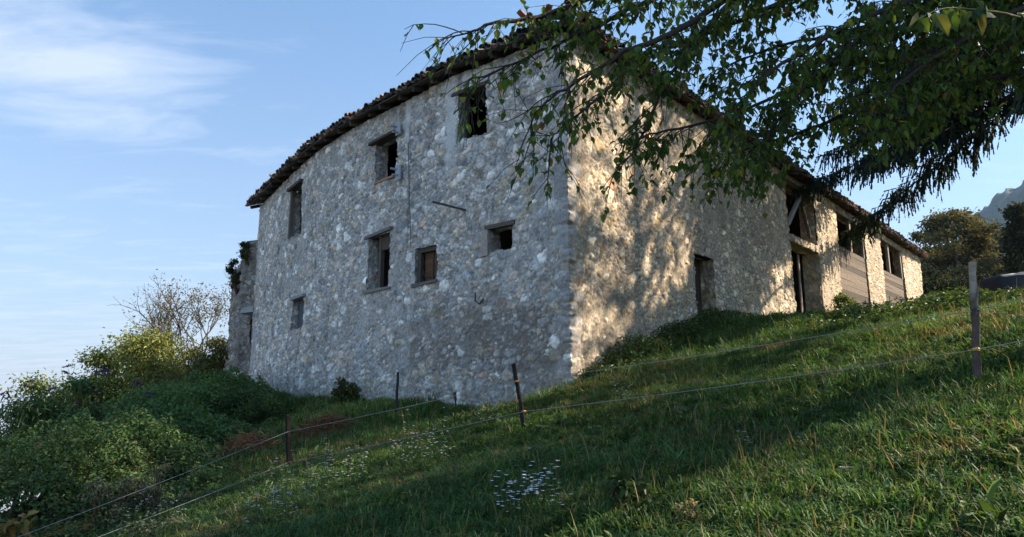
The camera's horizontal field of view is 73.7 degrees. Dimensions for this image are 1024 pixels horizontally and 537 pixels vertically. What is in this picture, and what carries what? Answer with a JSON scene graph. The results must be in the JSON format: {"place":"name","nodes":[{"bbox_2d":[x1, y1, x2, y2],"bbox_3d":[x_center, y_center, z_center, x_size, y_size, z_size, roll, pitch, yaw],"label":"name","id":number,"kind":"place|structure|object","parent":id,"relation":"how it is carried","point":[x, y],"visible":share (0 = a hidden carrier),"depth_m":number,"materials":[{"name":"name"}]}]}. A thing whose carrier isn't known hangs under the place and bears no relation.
{"place":"outdoors","nodes":[
{"label":"outdoors","id":0,"kind":"place"},
{"bbox_2d":[0,0,1023,511],"label":"sky","id":1,"kind":"structure","parent":0,"point":[137,137],"materials":[{"name":"blue"}]},
{"bbox_2d":[1,278,1023,536],"bbox_3d":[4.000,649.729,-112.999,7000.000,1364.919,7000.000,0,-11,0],"label":"ground","id":2,"kind":"structure","parent":0,"point":[88,525],"depth_m":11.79,"materials":[{"name":"green plant"}]},
{"bbox_2d":[0,510,38,536],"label":"knotweed plant","id":3,"kind":"object","parent":2,"relation":"on","point":[26,525],"visible":1,"depth_m":7.96,"materials":[{"name":"green plant"}]},
{"bbox_2d":[0,378,110,522],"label":"butterfly bush","id":4,"kind":"object","parent":2,"relation":"on","point":[23,412],"visible":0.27,"depth_m":13.69,"materials":[{"name":"green plant"}]},
{"bbox_2d":[0,345,123,483],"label":"hazel bush","id":5,"kind":"object","parent":2,"relation":"on","point":[94,358],"visible":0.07,"depth_m":34.03,"materials":[{"name":"green plant"}]},
{"bbox_2d":[0,363,129,499],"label":"butterfly bush","id":6,"kind":"object","parent":2,"relation":"on","point":[80,387],"visible":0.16,"depth_m":15.13,"materials":[{"name":"green plant"}]},
{"bbox_2d":[51,430,158,507],"bbox_3d":[-7.785,3.930,13.102,1.832,1.693,1.831,2,-11,-12],"label":"knotweed plant","id":7,"kind":"object","parent":2,"relation":"on","point":[116,493],"visible":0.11,"depth_m":12.75,"materials":[{"name":"green plant"}]},
{"bbox_2d":[73,474,140,527],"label":"seeding plant","id":8,"kind":"object","parent":2,"relation":"on","point":[108,492],"visible":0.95,"depth_m":9.89,"materials":[{"name":"green plant"}]},
{"bbox_2d":[37,330,199,408],"bbox_3d":[-20.485,7.716,36.622,9.673,8.682,11.055,0,-11,0],"label":"hazel bush","id":9,"kind":"object","parent":2,"relation":"on","point":[113,392],"visible":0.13,"depth_m":34.34,"materials":[{"name":"green plant"}]},
{"bbox_2d":[69,369,183,462],"bbox_3d":[-8.781,3.754,15.678,2.903,2.869,2.726,0,-11,0],"label":"butterfly bush","id":10,"kind":"object","parent":2,"relation":"on","point":[123,408],"visible":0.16,"depth_m":15.65,"materials":[{"name":"green plant"}]},
{"bbox_2d":[0,365,293,536],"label":"undergrowth","id":11,"kind":"object","parent":2,"relation":"on","point":[173,395],"visible":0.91,"depth_m":12.21,"materials":[{"name":"green plant"}]},
{"bbox_2d":[101,416,203,493],"bbox_3d":[-7.456,3.906,14.063,2.035,1.690,2.134,-7,-13,33],"label":"knotweed plant","id":12,"kind":"object","parent":2,"relation":"on","point":[157,438],"visible":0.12,"depth_m":14.09,"materials":[{"name":"green plant"}]},
{"bbox_2d":[116,512,190,536],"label":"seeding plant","id":13,"kind":"object","parent":2,"relation":"on","point":[176,518],"visible":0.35,"depth_m":8.75,"materials":[{"name":"green plant"}]},
{"bbox_2d":[119,460,189,511],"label":"bush","id":14,"kind":"object","parent":2,"relation":"on","point":[146,497],"visible":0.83,"depth_m":10.50,"materials":[{"name":"green plant"}]},
{"bbox_2d":[124,486,186,534],"bbox_3d":[-4.801,3.275,9.171,0.782,0.686,0.578,-3,-11,16],"label":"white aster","id":15,"kind":"object","parent":2,"relation":"on","point":[146,515],"visible":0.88,"depth_m":9.18,"materials":[{"name":"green plant"}]},
{"bbox_2d":[89,316,225,425],"bbox_3d":[-16.907,6.479,35.479,9.794,7.572,11.266,0,-11,0],"label":"hazel bush","id":16,"kind":"object","parent":2,"relation":"on","point":[134,354],"visible":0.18,"depth_m":33.05,"materials":[{"name":"green plant"}]},
{"bbox_2d":[122,350,211,434],"bbox_3d":[-11.912,4.694,24.599,3.988,3.414,3.992,8,-13,-35],"label":"bush","id":17,"kind":"object","parent":2,"relation":"on","point":[177,375],"visible":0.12,"depth_m":24.49,"materials":[{"name":"green plant"}]},
{"bbox_2d":[106,269,231,377],"bbox_3d":[-19.055,4.268,38.025,7.065,8.208,5.940,-4,-11,19],"label":"half bare tree","id":18,"kind":"object","parent":2,"relation":"on","point":[217,312],"visible":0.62,"depth_m":37.63,"materials":[{"name":"brown plant"}]},
{"bbox_2d":[124,331,228,389],"bbox_3d":[-15.111,5.970,33.733,6.657,5.833,6.418,0,-11,0],"label":"hazel bush","id":19,"kind":"object","parent":2,"relation":"on","point":[219,350],"visible":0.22,"depth_m":32.63,"materials":[{"name":"green plant"}]},
{"bbox_2d":[181,379,274,431],"bbox_3d":[-8.141,4.069,19.963,3.076,1.661,3.507,0,-11,0],"label":"bramble bush","id":20,"kind":"object","parent":2,"relation":"on","point":[242,395],"visible":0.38,"depth_m":19.56,"materials":[{"name":"green plant"}]},
{"bbox_2d":[223,239,257,384],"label":"ruined wall","id":21,"kind":"structure","parent":2,"relation":"on","point":[240,309],"depth_m":29.87,"materials":[{"name":"stone"}]},
{"bbox_2d":[223,258,240,294],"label":"ivy plant","id":22,"kind":"object","parent":21,"relation":"attached to","point":[234,276],"visible":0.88,"depth_m":30.63,"materials":[{"name":"green plant"}]},
{"bbox_2d":[236,241,251,265],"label":"ivy plant","id":23,"kind":"object","parent":21,"relation":"on","point":[244,246],"visible":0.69,"depth_m":30.05,"materials":[{"name":"green plant"}]},
{"bbox_2d":[205,426,284,456],"bbox_3d":[-5.793,3.938,15.212,2.061,0.853,1.635,0,-11,0],"label":"bracken heap","id":24,"kind":"object","parent":2,"relation":"on","point":[245,439],"visible":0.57,"depth_m":14.98,"materials":[{"name":"brown plant"}]},
{"bbox_2d":[224,393,299,426],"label":"bramble bush","id":25,"kind":"object","parent":2,"relation":"on","point":[268,406],"visible":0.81,"depth_m":18.88,"materials":[{"name":"green plant"}]},
{"bbox_2d":[232,438,331,536],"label":"white aster","id":26,"kind":"object","parent":2,"relation":"on","point":[272,505],"visible":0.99,"depth_m":7.35,"materials":[{"name":"green plant"}]},
{"bbox_2d":[285,414,292,464],"bbox_3d":[-3.788,3.216,11.604,0.208,1.447,0.108,0,-11,0],"label":"fence post","id":27,"kind":"object","parent":2,"relation":"on","point":[288,440],"visible":0.59,"depth_m":11.63,"materials":[{"name":"brown wood"}]},
{"bbox_2d":[291,408,361,437],"bbox_3d":[-4.298,3.647,15.875,1.858,0.840,1.534,0,-11,0],"label":"bracken heap","id":28,"kind":"object","parent":2,"relation":"on","point":[320,421],"visible":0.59,"depth_m":15.69,"materials":[{"name":"brown plant"}]},
{"bbox_2d":[322,446,368,488],"bbox_3d":[-2.042,2.473,8.462,0.529,0.620,0.579,-7,-13,31],"label":"white aster","id":29,"kind":"object","parent":2,"relation":"on","point":[360,473],"visible":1,"depth_m":8.43,"materials":[{"name":"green plant"}]},
{"bbox_2d":[330,376,360,402],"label":"wild plant","id":30,"kind":"object","parent":2,"relation":"on","point":[346,389],"visible":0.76,"depth_m":19.37,"materials":[{"name":"green plant"}]},
{"bbox_2d":[394,372,398,413],"bbox_3d":[-2.824,3.207,16.694,0.099,1.335,0.082,-3,-11,17],"label":"fence post","id":31,"kind":"object","parent":2,"relation":"on","point":[396,394],"visible":0.74,"depth_m":16.70,"materials":[{"name":"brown wood"}]},
{"bbox_2d":[387,405,455,477],"bbox_3d":[-1.172,2.185,8.558,0.838,0.947,0.644,6,-12,-29],"label":"white aster","id":32,"kind":"object","parent":2,"relation":"on","point":[416,455],"visible":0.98,"depth_m":8.52,"materials":[{"name":"green plant"}]},
{"bbox_2d":[453,392,456,405],"bbox_3d":[-1.353,3.355,16.669,0.185,0.674,0.077,0,-11,0],"label":"fence post","id":33,"kind":"object","parent":2,"relation":"on","point":[455,398],"visible":0.48,"depth_m":16.68,"materials":[{"name":"brown wood"}]},
{"bbox_2d":[470,393,510,435],"bbox_3d":[-0.361,2.260,10.442,0.589,0.689,0.455,-8,-13,37],"label":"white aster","id":34,"kind":"object","parent":2,"relation":"on","point":[491,416],"visible":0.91,"depth_m":10.40,"materials":[{"name":"green plant"}]},
{"bbox_2d":[511,363,525,427],"bbox_3d":[0.113,2.072,9.729,0.247,1.440,0.191,0,-11,0],"label":"fence post","id":35,"kind":"object","parent":2,"relation":"on","point":[520,401],"visible":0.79,"depth_m":9.80,"materials":[{"name":"brown wood"}]},
{"bbox_2d":[490,456,553,521],"bbox_3d":[0.105,1.613,5.042,0.461,0.536,0.487,6,-12,-29],"label":"white aster","id":36,"kind":"object","parent":2,"relation":"on","point":[525,495],"visible":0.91,"depth_m":5.04,"materials":[{"name":"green plant"}]},
{"bbox_2d":[527,454,574,516],"bbox_3d":[0.249,1.549,4.800,0.389,0.509,0.275,-7,-13,33],"label":"white aster","id":37,"kind":"object","parent":2,"relation":"on","point":[535,499],"visible":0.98,"depth_m":4.78,"materials":[{"name":"green plant"}]},
{"bbox_2d":[245,0,928,408],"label":"stone farmhouse","id":38,"kind":"object","parent":2,"relation":"on","point":[393,236],"visible":0.72,"depth_m":18.97,"materials":[{"name":"grey stone"}]},
{"bbox_2d":[286,178,302,238],"bbox_3d":[-7.994,-2.152,25.117,0.263,1.973,1.583,8,-13,-36],"label":"window","id":39,"kind":"structure","parent":38,"relation":"in","point":[298,183],"depth_m":25.50,"materials":[{"name":"grey stone"}]},
{"bbox_2d":[290,293,305,328],"bbox_3d":[-7.377,1.518,23.753,0.358,1.156,1.363,8,-13,-35],"label":"window","id":40,"kind":"structure","parent":38,"relation":"in","point":[301,302],"depth_m":24.01,"materials":[{"name":"grey stone"}]},
{"bbox_2d":[362,226,392,293],"bbox_3d":[-3.856,-0.206,20.040,1.391,1.848,0.395,-10,-15,43],"label":"window","id":41,"kind":"structure","parent":38,"relation":"in","point":[384,242],"depth_m":20.12,"materials":[{"name":"stone"}]},
{"bbox_2d":[368,129,397,184],"bbox_3d":[-3.817,-3.277,20.462,0.406,1.425,1.318,10,-15,-43],"label":"window","id":42,"kind":"structure","parent":38,"relation":"in","point":[387,137],"depth_m":20.49,"materials":[{"name":"grey wood"}]},
{"bbox_2d":[411,245,437,287],"bbox_3d":[-2.284,-0.056,18.468,1.056,1.086,0.334,-10,-14,41],"label":"window","id":43,"kind":"structure","parent":38,"relation":"in","point":[431,263],"depth_m":18.59,"materials":[{"name":"brown wood"}]},
{"bbox_2d":[451,79,489,137],"bbox_3d":[-1.002,-4.139,18.262,1.400,1.454,0.426,-9,-14,38],"label":"window","id":44,"kind":"structure","parent":38,"relation":"in","point":[467,135],"depth_m":18.48,"materials":[{"name":"grey wood"}]},
{"bbox_2d":[480,219,514,256],"bbox_3d":[-0.306,-0.724,16.882,1.113,0.783,0.229,-9,-14,39],"label":"window","id":45,"kind":"structure","parent":38,"relation":"in","point":[485,234],"depth_m":17.02,"materials":[{"name":"grey stone"}]},
{"bbox_2d":[694,254,712,328],"bbox_3d":[5.537,0.802,20.332,0.446,2.526,1.424,-9,-14,41],"label":"door","id":46,"kind":"structure","parent":38,"relation":"in","point":[696,262],"depth_m":20.81,"materials":[{"name":"brown wood"}]},
{"bbox_2d":[788,233,818,312],"bbox_3d":[11.462,0.862,26.902,0.420,3.999,3.372,-9,-14,41],"label":"door","id":47,"kind":"structure","parent":38,"relation":"in","point":[793,243],"depth_m":27.15,"materials":[{"name":"brown wood"}]},
{"bbox_2d":[601,465,684,519],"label":"wild plant","id":48,"kind":"object","parent":2,"relation":"on","point":[619,483],"visible":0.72,"depth_m":4.56,"materials":[{"name":"green plant"}]},
{"bbox_2d":[270,285,1023,413],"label":"weeds","id":49,"kind":"object","parent":2,"relation":"on","point":[690,328],"visible":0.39,"depth_m":15.12,"materials":[{"name":"green plant"}]},
{"bbox_2d":[668,498,701,524],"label":"seeding plant","id":50,"kind":"object","parent":2,"relation":"on","point":[688,512],"visible":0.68,"depth_m":4.07,"materials":[{"name":"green plant"}]},
{"bbox_2d":[396,0,1023,231],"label":"broadleaf tree","id":51,"kind":"object","parent":2,"relation":"on","point":[967,19],"visible":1,"depth_m":6.52,"materials":[{"name":"green plant"}]},
{"bbox_2d":[735,427,751,446],"bbox_3d":[1.964,1.440,5.777,0.146,0.281,0.180,6,-12,-29],"label":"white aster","id":52,"kind":"object","parent":2,"relation":"on","point":[743,438],"visible":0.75,"depth_m":5.74,"materials":[{"name":"green plant"}]},
{"bbox_2d":[836,466,854,472],"bbox_3d":[2.167,1.304,4.394,0.122,0.056,0.084,0,-11,0],"label":"rock","id":53,"kind":"object","parent":2,"relation":"on","point":[844,467],"visible":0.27,"depth_m":4.37,"materials":[{"name":"stone"}]},
{"bbox_2d":[831,291,860,309],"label":"elder shrub","id":54,"kind":"object","parent":2,"relation":"on","point":[840,298],"visible":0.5,"depth_m":27.64,"materials":[{"name":"green plant"}]},
{"bbox_2d":[790,0,1023,279],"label":"spruce tree","id":55,"kind":"object","parent":2,"relation":"on","point":[954,131],"visible":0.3,"depth_m":27.17,"materials":[{"name":"green plant"}]},
{"bbox_2d":[907,231,961,281],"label":"oak tree","id":56,"kind":"object","parent":2,"relation":"on","point":[916,238],"visible":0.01,"depth_m":81.15,"materials":[{"name":"green plant"}]},
{"bbox_2d":[922,274,978,299],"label":"understorey tree","id":57,"kind":"object","parent":2,"relation":"on","point":[925,281],"visible":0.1,"depth_m":58.75,"materials":[{"name":"green plant"}]},
{"bbox_2d":[914,207,1007,284],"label":"oak tree","id":58,"kind":"object","parent":2,"relation":"on","point":[949,225],"visible":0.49,"depth_m":74.44,"materials":[{"name":"green plant"}]},
{"bbox_2d":[924,267,1004,294],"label":"understorey tree","id":59,"kind":"object","parent":2,"relation":"on","point":[965,279],"visible":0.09,"depth_m":57.40,"materials":[{"name":"green plant"}]},
{"bbox_2d":[968,261,981,380],"bbox_3d":[4.048,0.703,5.965,0.184,1.558,0.158,10,-15,-43],"label":"fence post","id":60,"kind":"object","parent":2,"relation":"on","point":[975,337],"visible":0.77,"depth_m":6.00,"materials":[{"name":"grey wood"}]},
{"bbox_2d":[18,298,1023,536],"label":"fence wire","id":61,"kind":"object","parent":60,"relation":"attached to","point":[562,375],"visible":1,"depth_m":8.23,"materials":[{"name":"grey metal"}]},
{"bbox_2d":[99,340,1023,536],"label":"fence wire","id":62,"kind":"object","parent":60,"relation":"attached to","point":[616,400],"visible":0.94,"depth_m":8.14,"materials":[{"name":"grey metal"}]},
{"bbox_2d":[952,228,1012,281],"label":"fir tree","id":63,"kind":"object","parent":2,"relation":"on","point":[998,231],"visible":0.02,"depth_m":92.84,"materials":[{"name":"green plant"}]},
{"bbox_2d":[959,478,1023,536],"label":"dock plant","id":64,"kind":"object","parent":2,"relation":"on","point":[986,506],"visible":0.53,"depth_m":2.98,"materials":[{"name":"green plant"}]},
{"bbox_2d":[978,272,1023,293],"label":"tarpaulin stack","id":65,"kind":"object","parent":2,"relation":"on","point":[1001,282],"visible":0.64,"depth_m":20.77,"materials":[{"name":"black plastic"}]},
{"bbox_2d":[984,200,1023,276],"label":"fir tree","id":66,"kind":"object","parent":2,"relation":"on","point":[1012,239],"visible":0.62,"depth_m":63.41,"materials":[{"name":"green plant"}]},
{"bbox_2d":[612,375,632,402],"bbox_3d":[1.564,1.766,9.773,0.292,0.502,0.434,-3,-11,17],"label":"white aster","id":67,"kind":"object","parent":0,"point":[618,398],"visible":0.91,"depth_m":9.79,"materials":[{"name":"green plant"}]},
{"bbox_2d":[948,181,1023,269],"bbox_3d":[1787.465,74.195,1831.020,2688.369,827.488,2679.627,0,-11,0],"label":"mountain","id":68,"kind":"structure","parent":0,"point":[1002,200],"depth_m":1787.63,"materials":[{"name":"grey stone"}]}
]}

